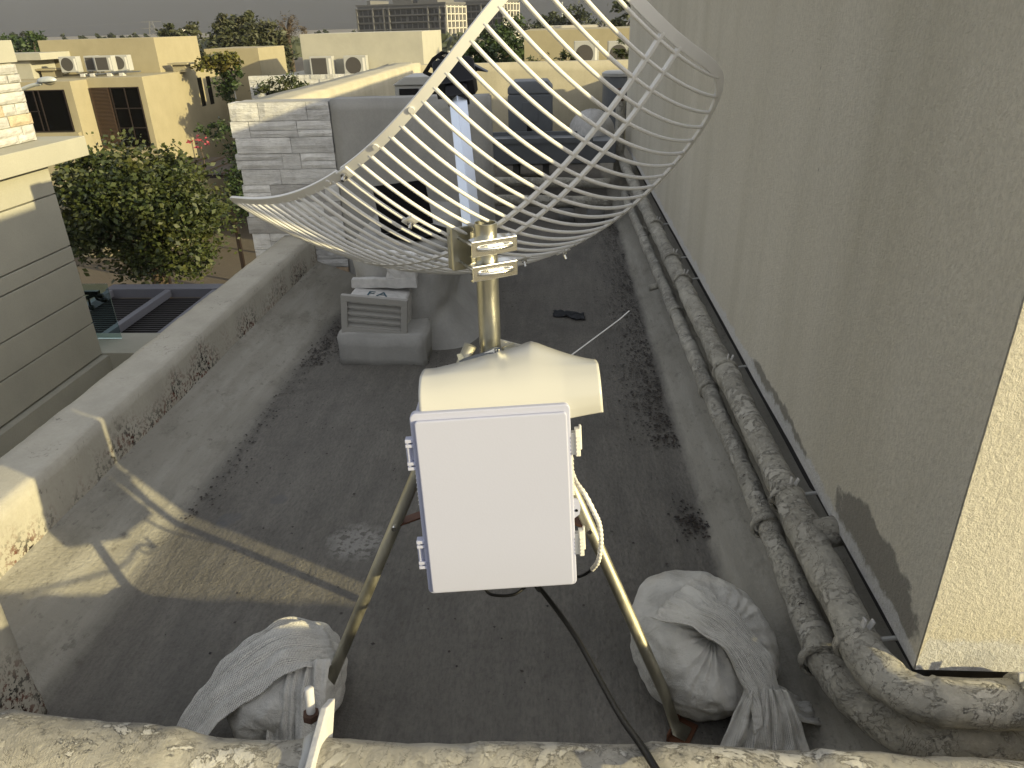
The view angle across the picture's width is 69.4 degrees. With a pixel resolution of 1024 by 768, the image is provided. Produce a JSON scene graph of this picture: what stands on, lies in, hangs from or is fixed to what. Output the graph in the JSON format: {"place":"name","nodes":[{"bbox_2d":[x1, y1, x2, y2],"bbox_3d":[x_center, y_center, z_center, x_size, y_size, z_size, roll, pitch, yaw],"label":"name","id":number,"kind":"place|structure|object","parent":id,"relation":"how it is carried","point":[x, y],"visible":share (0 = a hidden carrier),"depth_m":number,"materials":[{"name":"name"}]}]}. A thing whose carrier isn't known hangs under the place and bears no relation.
{"place":"outdoors","nodes":[
{"label":"outdoors","id":0,"kind":"place"},
{"bbox_2d":[0,40,159,457],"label":"neighbour house","id":1,"kind":"structure","parent":0,"point":[57,355],"depth_m":7.10,"materials":[{"name":"stone"}]},
{"bbox_2d":[82,284,121,337],"bbox_3d":[-5.304,-0.825,8.425,1.600,0.655,0.012,0,26,3],"label":"glass balustrade","id":2,"kind":"object","parent":1,"relation":"on","point":[101,310],"visible":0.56,"depth_m":8.38,"materials":[{"name":"teal"}]},
{"bbox_2d":[108,284,222,332],"bbox_3d":[-6.857,0.319,15.157,5.100,3.060,5.750,0,26,3],"label":"pergola","id":3,"kind":"object","parent":1,"relation":"attached to","point":[149,308],"visible":0.1,"depth_m":16.44,"materials":[{"name":"grey metal"}]},
{"bbox_2d":[20,36,287,256],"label":"tan house","id":4,"kind":"structure","parent":0,"point":[157,99],"depth_m":30.81,"materials":[{"name":"beige paint"}]},
{"bbox_2d":[11,51,69,78],"bbox_3d":[-20.234,-13.118,30.500,3.140,0.984,2.000,0,26,3],"label":"roof canopy","id":5,"kind":"object","parent":4,"relation":"on","point":[27,64],"visible":0.48,"depth_m":29.87,"materials":[{"name":"beige paint"}]},
{"bbox_2d":[35,68,62,76],"bbox_3d":[-18.870,-12.770,30.308,0.840,0.323,0.740,0,26,3],"label":"vent stack","id":6,"kind":"object","parent":4,"relation":"on","point":[53,72],"visible":0.82,"depth_m":30.10,"materials":[{"name":"beige concrete"}]},
{"bbox_2d":[24,90,74,131],"bbox_3d":[-17.883,-10.401,28.199,2.070,1.508,0.046,0,26,3],"label":"window","id":7,"kind":"structure","parent":4,"relation":"in","point":[49,110],"depth_m":28.19,"materials":[{"name":"black glass"}]},
{"bbox_2d":[58,56,83,73],"bbox_3d":[-17.814,-12.893,29.867,0.720,0.621,0.346,0,26,3],"label":"condenser","id":8,"kind":"object","parent":4,"relation":"on","point":[68,64],"visible":1,"depth_m":29.73,"materials":[{"name":"metal"}]},
{"bbox_2d":[83,55,98,72],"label":"condenser","id":9,"kind":"object","parent":4,"relation":"on","point":[90,64],"visible":0.64,"depth_m":29.98,"materials":[{"name":"metal"}]},
{"bbox_2d":[80,73,126,76],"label":"roof pads","id":10,"kind":"object","parent":4,"relation":"on","point":[108,74],"visible":1,"depth_m":29.33,"materials":[{"name":"white paint"}]},
{"bbox_2d":[93,55,117,72],"bbox_3d":[-16.359,-12.889,29.780,0.720,0.621,0.346,0,26,3],"label":"condenser","id":11,"kind":"object","parent":4,"relation":"on","point":[105,63],"visible":0.94,"depth_m":29.64,"materials":[{"name":"metal"}]},
{"bbox_2d":[85,70,140,75],"bbox_3d":[-15.933,-12.356,29.372,2.392,0.198,0.140,0,26,3],"label":"cable tray","id":12,"kind":"object","parent":4,"relation":"on","point":[122,71],"visible":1,"depth_m":29.29,"materials":[{"name":"grey metal"}]},
{"bbox_2d":[89,87,150,147],"bbox_3d":[-15.453,-10.512,29.206,1.960,2.250,0.076,0,26,3],"label":"window","id":13,"kind":"structure","parent":4,"relation":"in","point":[117,109],"depth_m":29.14,"materials":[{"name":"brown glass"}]},
{"bbox_2d":[115,55,133,70],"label":"condenser","id":14,"kind":"object","parent":4,"relation":"on","point":[124,62],"visible":0.75,"depth_m":29.92,"materials":[{"name":"metal"}]},
{"bbox_2d":[167,62,193,71],"bbox_3d":[-14.088,-13.519,31.544,0.840,0.356,0.740,0,26,3],"label":"vent stack","id":15,"kind":"object","parent":4,"relation":"on","point":[181,66],"visible":0.93,"depth_m":31.34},
{"bbox_2d":[197,77,205,105],"bbox_3d":[-13.994,-13.173,33.336,0.012,1.200,0.420,0,26,3],"label":"slit window","id":16,"kind":"structure","parent":4,"relation":"in","point":[199,80],"depth_m":33.31,"materials":[{"name":"black glass"}]},
{"bbox_2d":[205,76,214,103],"bbox_3d":[-13.945,-13.569,34.143,0.012,1.200,0.420,0,26,3],"label":"slit window","id":17,"kind":"structure","parent":4,"relation":"in","point":[208,81],"depth_m":34.17,"materials":[{"name":"black glass"}]},
{"bbox_2d":[0,0,629,37],"label":"sky","id":18,"kind":"structure","parent":0,"point":[24,15],"materials":[{"name":"grey"}]},
{"bbox_2d":[47,22,628,286],"bbox_3d":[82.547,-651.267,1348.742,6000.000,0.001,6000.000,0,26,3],"label":"ground","id":19,"kind":"structure","parent":0,"point":[226,267],"depth_m":29.84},
{"bbox_2d":[0,30,38,51],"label":"dark tree","id":20,"kind":"object","parent":19,"relation":"on","point":[3,37],"visible":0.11,"depth_m":56.31,"materials":[{"name":"green plant"}]},
{"bbox_2d":[11,30,47,52],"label":"dark tree","id":21,"kind":"object","parent":19,"relation":"on","point":[25,44],"visible":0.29,"depth_m":45.02,"materials":[{"name":"green plant"}]},
{"bbox_2d":[21,76,56,90],"bbox_3d":[-9.493,-2.567,16.052,1.455,7.586,0.180,0,26,3],"label":"street lamp","id":22,"kind":"object","parent":19,"relation":"on","point":[47,80],"visible":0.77,"depth_m":14.36,"materials":[{"name":"metal"}]},
{"bbox_2d":[107,32,115,37],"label":"horizon tree","id":23,"kind":"object","parent":19,"relation":"on","point":[111,35],"visible":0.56,"depth_m":179.81,"materials":[{"name":"green plant"}]},
{"bbox_2d":[50,126,244,283],"bbox_3d":[-9.646,-3.635,19.894,5.990,6.160,4.951,0,26,3],"label":"round tree","id":24,"kind":"object","parent":19,"relation":"on","point":[123,208],"visible":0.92,"depth_m":18.58,"materials":[{"name":"green plant"}]},
{"bbox_2d":[142,21,160,36],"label":"pylon","id":25,"kind":"object","parent":19,"relation":"on","point":[152,28],"visible":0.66,"depth_m":517.71,"materials":[{"name":"grey metal"}]},
{"bbox_2d":[0,22,330,30],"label":"power line","id":26,"kind":"object","parent":25,"relation":"hanging from","point":[278,22],"visible":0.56,"depth_m":516.54,"materials":[{"name":"black metal"}]},
{"bbox_2d":[155,21,206,41],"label":"yellow tree","id":27,"kind":"object","parent":19,"relation":"on","point":[190,30],"visible":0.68,"depth_m":49.50,"materials":[{"name":"green plant"}]},
{"bbox_2d":[186,134,209,169],"bbox_3d":[-10.852,-8.041,25.714,0.652,1.218,0.706,0,26,3],"label":"flowering shrub","id":28,"kind":"object","parent":19,"relation":"on","point":[189,141],"visible":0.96,"depth_m":25.57,"materials":[{"name":"pink plant"}]},
{"bbox_2d":[164,155,245,283],"bbox_3d":[-11.089,-6.253,27.837,3.100,3.950,3.900,0,26,3],"label":"brown canopy","id":29,"kind":"object","parent":19,"relation":"on","point":[218,165],"visible":0.13,"depth_m":26.57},
{"bbox_2d":[193,117,248,225],"bbox_3d":[-8.379,-5.529,23.928,2.334,5.956,2.171,7,27,17],"label":"dark shrub","id":30,"kind":"object","parent":19,"relation":"on","point":[236,190],"visible":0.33,"depth_m":22.91,"materials":[{"name":"green plant"}]},
{"bbox_2d":[13,31,464,59],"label":"distant planting","id":31,"kind":"object","parent":19,"relation":"on","point":[448,41],"visible":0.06,"depth_m":148.96,"materials":[{"name":"green plant"}]},
{"bbox_2d":[198,10,299,72],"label":"tree","id":32,"kind":"object","parent":19,"relation":"on","point":[243,30],"visible":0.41,"depth_m":43.47,"materials":[{"name":"green plant"}]},
{"bbox_2d":[251,71,309,95],"bbox_3d":[-8.929,-9.054,30.120,2.537,6.880,1.431,5,27,14],"label":"leafy plant","id":33,"kind":"object","parent":19,"relation":"on","point":[283,80],"visible":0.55,"depth_m":28.78,"materials":[{"name":"green plant"}]},
{"bbox_2d":[276,10,308,71],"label":"bare tree","id":34,"kind":"object","parent":19,"relation":"on","point":[289,26],"visible":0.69,"depth_m":45.22,"materials":[{"name":"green plant"}]},
{"bbox_2d":[355,0,466,54],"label":"apartment block","id":35,"kind":"structure","parent":19,"relation":"on","point":[449,16],"depth_m":229.75,"materials":[{"name":"beige concrete"}]},
{"bbox_2d":[447,8,464,36],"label":"end windows","id":36,"kind":"structure","parent":35,"relation":"in","point":[447,8],"depth_m":230.28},
{"bbox_2d":[462,40,498,62],"bbox_3d":[-1.485,-11.889,34.352,1.786,7.910,1.945,9,28,21],"label":"bushy tree","id":37,"kind":"object","parent":19,"relation":"on","point":[473,51],"visible":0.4,"depth_m":32.70,"materials":[{"name":"green plant"}]},
{"bbox_2d":[464,0,519,30],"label":"apartment block","id":38,"kind":"structure","parent":19,"relation":"on","point":[474,8],"depth_m":245.19,"materials":[{"name":"beige concrete"}]},
{"bbox_2d":[477,21,520,62],"bbox_3d":[-0.639,-13.075,36.144,2.395,8.430,2.877,0,26,3],"label":"bushy tree","id":39,"kind":"object","parent":19,"relation":"on","point":[485,35],"visible":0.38,"depth_m":34.21,"materials":[{"name":"green plant"}]},
{"bbox_2d":[487,8,530,61],"bbox_3d":[-0.057,-14.107,37.505,3.101,9.062,2.632,0,26,3],"label":"bushy tree","id":40,"kind":"object","parent":19,"relation":"on","point":[517,43],"visible":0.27,"depth_m":35.77,"materials":[{"name":"green plant"}]},
{"bbox_2d":[508,20,557,30],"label":"skyline tree","id":41,"kind":"object","parent":19,"relation":"on","point":[535,26],"visible":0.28,"depth_m":84.12,"materials":[{"name":"green plant"}]},
{"bbox_2d":[536,11,560,27],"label":"skyline tree","id":42,"kind":"object","parent":19,"relation":"on","point":[552,16],"visible":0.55,"depth_m":80.11,"materials":[{"name":"green plant"}]},
{"bbox_2d":[551,1,593,25],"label":"skyline tree","id":43,"kind":"object","parent":19,"relation":"on","point":[580,15],"visible":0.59,"depth_m":71.41,"materials":[{"name":"green plant"}]},
{"bbox_2d":[577,16,606,26],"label":"skyline tree","id":44,"kind":"object","parent":19,"relation":"on","point":[594,22],"visible":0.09,"depth_m":86.27,"materials":[{"name":"green plant"}]},
{"bbox_2d":[607,0,630,26],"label":"skyline tree","id":45,"kind":"object","parent":19,"relation":"on","point":[617,22],"visible":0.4,"depth_m":54.85,"materials":[{"name":"green plant"}]},
{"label":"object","id":46,"kind":"object","parent":19,"relation":"on","visible":0},
{"bbox_2d":[0,235,317,577],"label":"parapet wall","id":47,"kind":"structure","parent":46,"relation":"on","point":[56,468],"depth_m":3.35,"materials":[{"name":"paint"}]},
{"bbox_2d":[253,63,420,99],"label":"parapet wall","id":48,"kind":"structure","parent":46,"relation":"on","point":[381,81],"depth_m":7.65,"materials":[{"name":"beige paint"}]},
{"bbox_2d":[228,93,495,274],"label":"partition wall","id":49,"kind":"structure","parent":46,"relation":"on","point":[283,146],"depth_m":5.50,"materials":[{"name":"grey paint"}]},
{"bbox_2d":[0,144,911,754],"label":"rooftop","id":50,"kind":"structure","parent":46,"relation":"on","point":[120,586],"depth_m":2.83,"materials":[{"name":"grey concrete"}]},
{"bbox_2d":[0,604,47,714],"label":"masonry block","id":51,"kind":"structure","parent":50,"relation":"on","point":[19,690],"depth_m":2.05,"materials":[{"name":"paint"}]},
{"bbox_2d":[177,616,347,739],"bbox_3d":[-0.712,0.850,2.079,0.486,0.276,0.501,0,26,3],"label":"sandbag","id":52,"kind":"object","parent":50,"relation":"on","point":[254,686],"visible":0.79,"depth_m":2.00,"materials":[{"name":"white fabric"}]},
{"bbox_2d":[337,318,431,365],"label":"hood plinth","id":53,"kind":"structure","parent":50,"relation":"on","point":[413,346],"depth_m":4.34,"materials":[{"name":"grey paint"}]},
{"bbox_2d":[341,288,411,333],"bbox_3d":[-0.795,-0.446,4.413,0.407,0.270,0.260,0,26,3],"label":"air hood","id":54,"kind":"object","parent":53,"relation":"on","point":[379,310],"visible":0.94,"depth_m":4.32,"materials":[{"name":"paint"}]},
{"bbox_2d":[351,277,417,288],"bbox_3d":[-0.757,-0.604,4.395,0.394,0.062,0.055,0,26,3],"label":"vent hood cap","id":55,"kind":"object","parent":54,"relation":"on","point":[374,282],"visible":0.98,"depth_m":4.37,"materials":[{"name":"white paint"}]},
{"bbox_2d":[386,268,417,278],"bbox_3d":[-0.653,-0.690,4.384,0.184,0.115,0.118,0,26,3],"label":"mortar lump","id":56,"kind":"object","parent":55,"relation":"on","point":[392,273],"visible":0.41,"depth_m":4.35,"materials":[{"name":"white paint"}]},
{"bbox_2d":[393,73,435,95],"bbox_3d":[-0.886,-2.578,7.925,0.562,1.365,0.620,0,26,3],"label":"condenser","id":57,"kind":"object","parent":50,"relation":"on","point":[412,84],"visible":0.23,"depth_m":7.41,"materials":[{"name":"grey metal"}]},
{"bbox_2d":[351,201,478,349],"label":"plaster block","id":58,"kind":"structure","parent":50,"relation":"on","point":[446,305],"depth_m":4.59,"materials":[{"name":"grey paint"}]},
{"bbox_2d":[373,180,446,241],"bbox_3d":[-0.597,-1.072,4.535,0.455,0.270,0.406,-22,33,-36],"label":"vent opening","id":59,"kind":"object","parent":58,"relation":"on","point":[418,185],"visible":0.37,"depth_m":4.59,"materials":[{"name":"black"}]},
{"bbox_2d":[165,222,710,671],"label":"leaf litter","id":60,"kind":"object","parent":50,"relation":"on","point":[682,500],"visible":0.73,"depth_m":3.90,"materials":[{"name":"brown plant"}]},
{"bbox_2d":[328,220,697,742],"bbox_3d":[-0.040,0.167,2.197,1.148,1.371,0.994,0,26,3],"label":"tripod mast","id":61,"kind":"object","parent":50,"relation":"on","point":[682,730],"visible":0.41,"depth_m":1.99,"materials":[{"name":"metal"}]},
{"bbox_2d":[230,0,723,281],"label":"grid antenna","id":62,"kind":"object","parent":61,"relation":"attached to","point":[454,76],"visible":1,"depth_m":1.75,"materials":[{"name":"metal"}]},
{"bbox_2d":[405,401,585,592],"bbox_3d":[-0.035,0.249,1.817,0.413,0.495,0.263,-2,26,-1],"label":"equipment enclosure","id":63,"kind":"object","parent":61,"relation":"attached to","point":[499,506],"visible":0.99,"depth_m":1.72,"materials":[{"name":"plastic"}]},
{"bbox_2d":[410,402,576,592],"bbox_3d":[-0.037,0.277,1.741,0.378,0.478,0.101,-2,26,-1],"label":"door","id":64,"kind":"structure","parent":63,"relation":"in","point":[495,484],"depth_m":1.72,"materials":[{"name":"plastic"}]},
{"bbox_2d":[418,341,602,417],"bbox_3d":[-0.004,-0.025,1.796,0.423,0.127,0.288,-2,26,-1],"label":"rain shield","id":65,"kind":"object","parent":63,"relation":"on","point":[529,372],"visible":0.85,"depth_m":1.68,"materials":[{"name":"beige plastic"}]},
{"bbox_2d":[457,347,500,361],"bbox_3d":[-0.081,-0.073,1.838,0.115,0.017,0.027,-11,28,-19],"label":"metal strap","id":66,"kind":"object","parent":65,"relation":"on","point":[461,358],"visible":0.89,"depth_m":1.84,"materials":[{"name":"metal"}]},
{"bbox_2d":[571,311,628,354],"bbox_3d":[0.252,-0.144,2.087,0.009,0.007,0.390,14,30,29],"label":"cable tie","id":67,"kind":"object","parent":65,"relation":"attached to","point":[600,333],"visible":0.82,"depth_m":2.08,"materials":[{"name":"white plastic"}]},
{"bbox_2d":[574,471,603,570],"bbox_3d":[0.179,0.362,1.897,0.048,0.275,0.138,-19,31,-31],"label":"wrapped cable","id":68,"kind":"object","parent":63,"relation":"attached to","point":[584,493],"visible":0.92,"depth_m":1.84,"materials":[{"name":"white plastic"}]},
{"bbox_2d":[577,569,591,577],"bbox_3d":[0.181,0.511,2.003,0.019,0.098,0.111,-23,33,-37],"label":"cable tail","id":69,"kind":"object","parent":68,"relation":"attached to","point":[584,574],"visible":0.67,"depth_m":1.97},
{"bbox_2d":[535,586,659,767],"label":"power cable","id":70,"kind":"object","parent":63,"relation":"attached to","point":[638,742],"visible":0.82,"depth_m":1.41,"materials":[{"name":"black rubber"}]},
{"bbox_2d":[485,587,525,596],"bbox_3d":[-0.021,0.549,1.954,0.117,0.026,0.030,0,26,3],"label":"cable loop","id":71,"kind":"object","parent":70,"relation":"hanging from","point":[506,595],"visible":0.78,"depth_m":1.95,"materials":[{"name":"black rubber"}]},
{"bbox_2d":[501,339,520,350],"bbox_3d":[-0.003,-0.096,1.945,0.096,0.044,0.013,6,27,15],"label":"sheet flap","id":72,"kind":"object","parent":61,"relation":"attached to","point":[504,343],"visible":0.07,"depth_m":1.95,"materials":[{"name":"beige plastic"}]},
{"bbox_2d":[508,78,552,177],"bbox_3d":[0.244,-3.211,9.398,0.545,1.215,0.532,0,26,3],"label":"condenser","id":73,"kind":"object","parent":50,"relation":"on","point":[536,91],"visible":0.48,"depth_m":9.04,"materials":[{"name":"black plastic"}]},
{"bbox_2d":[494,163,598,165],"bbox_3d":[0.118,-3.350,10.799,2.876,0.193,0.929,0,26,3],"label":"roof step","id":74,"kind":"object","parent":50,"relation":"on","point":[542,164],"visible":0.02,"depth_m":10.40,"materials":[{"name":"grey paint"}]},
{"bbox_2d":[602,70,627,127],"bbox_3d":[1.489,-3.811,10.309,0.500,1.035,0.500,0,26,3],"label":"water heater","id":75,"kind":"object","parent":74,"relation":"on","point":[616,79],"visible":0.4,"depth_m":10.01,"materials":[{"name":"grey metal"}]},
{"bbox_2d":[494,177,609,188],"bbox_3d":[0.289,-2.103,7.711,1.457,0.113,0.113,4,26,10],"label":"cross pipe","id":76,"kind":"object","parent":50,"relation":"on","point":[514,182],"visible":0.51,"depth_m":7.66,"materials":[{"name":"grey metal"}]},
{"bbox_2d":[493,131,615,163],"bbox_3d":[0.424,-2.588,8.632,1.520,0.620,0.600,0,26,3],"label":"air duct","id":77,"kind":"object","parent":50,"relation":"on","point":[539,142],"visible":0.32,"depth_m":8.32,"materials":[{"name":"grey metal"}]},
{"bbox_2d":[569,108,614,136],"bbox_3d":[0.956,-3.126,8.791,0.563,0.279,0.701,0,26,3],"label":"canvas hump","id":78,"kind":"object","parent":77,"relation":"on","point":[580,126],"visible":0.81,"depth_m":8.67,"materials":[{"name":"grey fabric"}]},
{"bbox_2d":[557,207,574,222],"bbox_3d":[0.541,-1.693,7.390,0.174,0.139,0.203,0,26,3],"label":"concrete block","id":79,"kind":"object","parent":50,"relation":"on","point":[565,218],"depth_m":7.31,"materials":[{"name":"grey concrete"}]},
{"bbox_2d":[495,195,611,207],"bbox_3d":[0.296,-1.833,7.411,1.406,0.124,0.126,3,26,9],"label":"cross pipe","id":80,"kind":"object","parent":79,"relation":"on","point":[515,200],"visible":0.45,"depth_m":7.35,"materials":[{"name":"grey metal"}]},
{"bbox_2d":[553,309,584,319],"bbox_3d":[0.384,-0.478,5.013,0.262,0.033,0.117,12,29,25],"label":"rag","id":81,"kind":"object","parent":50,"relation":"on","point":[570,314],"visible":1,"depth_m":5.00,"materials":[{"name":"black fabric"}]},
{"bbox_2d":[586,208,604,222],"bbox_3d":[0.831,-1.692,7.373,0.173,0.136,0.205,0,26,3],"label":"concrete block","id":82,"kind":"object","parent":50,"relation":"on","point":[594,212],"depth_m":7.28,"materials":[{"name":"grey concrete"}]},
{"bbox_2d":[630,570,821,750],"bbox_3d":[0.611,0.776,2.125,0.428,0.305,0.702,-13,28,-22],"label":"sandbag","id":83,"kind":"object","parent":50,"relation":"on","point":[711,640],"visible":0.95,"depth_m":2.04,"materials":[{"name":"white fabric"}]},
{"bbox_2d":[621,190,1023,760],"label":"lagged pipe","id":84,"kind":"object","parent":50,"relation":"on","point":[854,701],"visible":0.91,"depth_m":2.08,"materials":[{"name":"grey fabric"}]},
{"bbox_2d":[648,283,658,290],"bbox_3d":[0.974,-0.662,5.019,0.096,0.063,0.045,-6,26,-8],"label":"pipe stub","id":85,"kind":"object","parent":84,"relation":"attached to","point":[651,287],"visible":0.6,"depth_m":5.00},
{"bbox_2d":[625,0,1023,677],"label":"stair house","id":86,"kind":"structure","parent":50,"relation":"on","point":[837,192],"depth_m":1.90,"materials":[{"name":"paint"}]},
{"bbox_2d":[618,154,1023,736],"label":"lagged pipe","id":87,"kind":"object","parent":86,"relation":"attached to","point":[880,671],"visible":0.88,"depth_m":1.97,"materials":[{"name":"grey fabric"}]},
{"bbox_2d":[613,100,625,172],"bbox_3d":[1.234,-2.838,8.484,0.119,0.807,0.158,0,26,3],"label":"riser pipe","id":88,"kind":"object","parent":87,"relation":"attached to","point":[620,108],"visible":0.48,"depth_m":8.44,"materials":[{"name":"grey metal"}]},
{"bbox_2d":[421,59,627,139],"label":"parapet wall","id":89,"kind":"structure","parent":46,"relation":"on","point":[578,73],"depth_m":10.79,"materials":[{"name":"beige paint"}]},
{"bbox_2d":[248,30,441,99],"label":"pale house","id":90,"kind":"structure","parent":0,"point":[381,48],"depth_m":30.03,"materials":[{"name":"paint"}]},
{"bbox_2d":[309,56,335,74],"bbox_3d":[-7.704,-12.907,30.100,0.920,0.801,0.386,0,26,3],"label":"condenser","id":91,"kind":"object","parent":90,"relation":"on","point":[322,64],"visible":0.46,"depth_m":29.91,"materials":[{"name":"metal"}]},
{"bbox_2d":[343,55,368,73],"bbox_3d":[-6.317,-12.903,30.017,0.920,0.801,0.386,0,26,3],"label":"condenser","id":92,"kind":"object","parent":90,"relation":"on","point":[353,64],"visible":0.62,"depth_m":29.82,"materials":[{"name":"metal"}]},
{"bbox_2d":[473,31,519,58],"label":"house","id":93,"kind":"structure","parent":0,"point":[479,39],"depth_m":40.05,"materials":[{"name":"beige paint"}]},
{"bbox_2d":[526,52,549,60],"bbox_3d":[0.817,-9.935,22.958,0.577,0.693,0.756,19,32,35],"label":"potted plant","id":94,"kind":"object","parent":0,"point":[529,58],"visible":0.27,"depth_m":22.80,"materials":[{"name":"green plant"}]},
{"bbox_2d":[553,48,579,60],"bbox_3d":[1.706,-9.992,22.904,0.750,0.799,0.690,12,29,26],"label":"potted plant","id":95,"kind":"object","parent":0,"point":[563,55],"visible":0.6,"depth_m":22.75,"materials":[{"name":"green plant"}]},
{"bbox_2d":[550,24,597,27],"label":"house","id":96,"kind":"structure","parent":0,"point":[565,26],"depth_m":59.02,"materials":[{"name":"beige paint"}]},
{"bbox_2d":[524,26,629,61],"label":"ochre house","id":97,"kind":"structure","parent":0,"point":[544,40],"depth_m":25.35,"materials":[{"name":"beige paint"}]},
{"bbox_2d":[612,38,628,58],"bbox_3d":[3.408,-9.845,22.218,0.788,1.054,0.647,9,28,21],"label":"potted plant","id":98,"kind":"object","parent":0,"point":[619,53],"visible":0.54,"depth_m":22.11,"materials":[{"name":"green plant"}]},
{"bbox_3d":[-12.298,-13.167,31.663,1.151,1.813,0.059,0,26,3],"label":"trellis","id":99,"kind":"object","parent":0,"visible":0},
{"bbox_2d":[189,50,244,103],"bbox_3d":[-12.346,-13.036,31.448,2.229,2.116,1.365,5,27,13],"label":"climbing vine","id":100,"kind":"object","parent":99,"relation":"attached to","point":[226,63],"visible":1,"depth_m":31.23,"materials":[{"name":"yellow plant"}]},
{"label":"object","id":101,"kind":"object","parent":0,"visible":0},
{"bbox_2d":[574,41,598,59],"bbox_3d":[2.440,-10.819,24.324,0.800,0.851,0.406,0,26,3],"label":"condenser","id":102,"kind":"object","parent":101,"relation":"on","point":[588,50],"visible":0.5,"depth_m":24.08,"materials":[{"name":"metal"}]},
{"bbox_2d":[607,41,628,59],"bbox_3d":[3.538,-10.795,24.268,0.800,0.851,0.406,0,26,3],"label":"condenser","id":103,"kind":"object","parent":101,"relation":"on","point":[611,45],"visible":0.26,"depth_m":23.99,"materials":[{"name":"metal"}]},
{"bbox_3d":[2.131,1.031,1.166,7.085,0.674,0.190,0,26,3],"label":"dividing wall","id":104,"kind":"object","parent":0,"visible":0},
{"bbox_2d":[0,685,1023,767],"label":"foreground pipe","id":105,"kind":"object","parent":104,"relation":"on","point":[31,740],"visible":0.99,"depth_m":1.16,"materials":[{"name":"white paint"}]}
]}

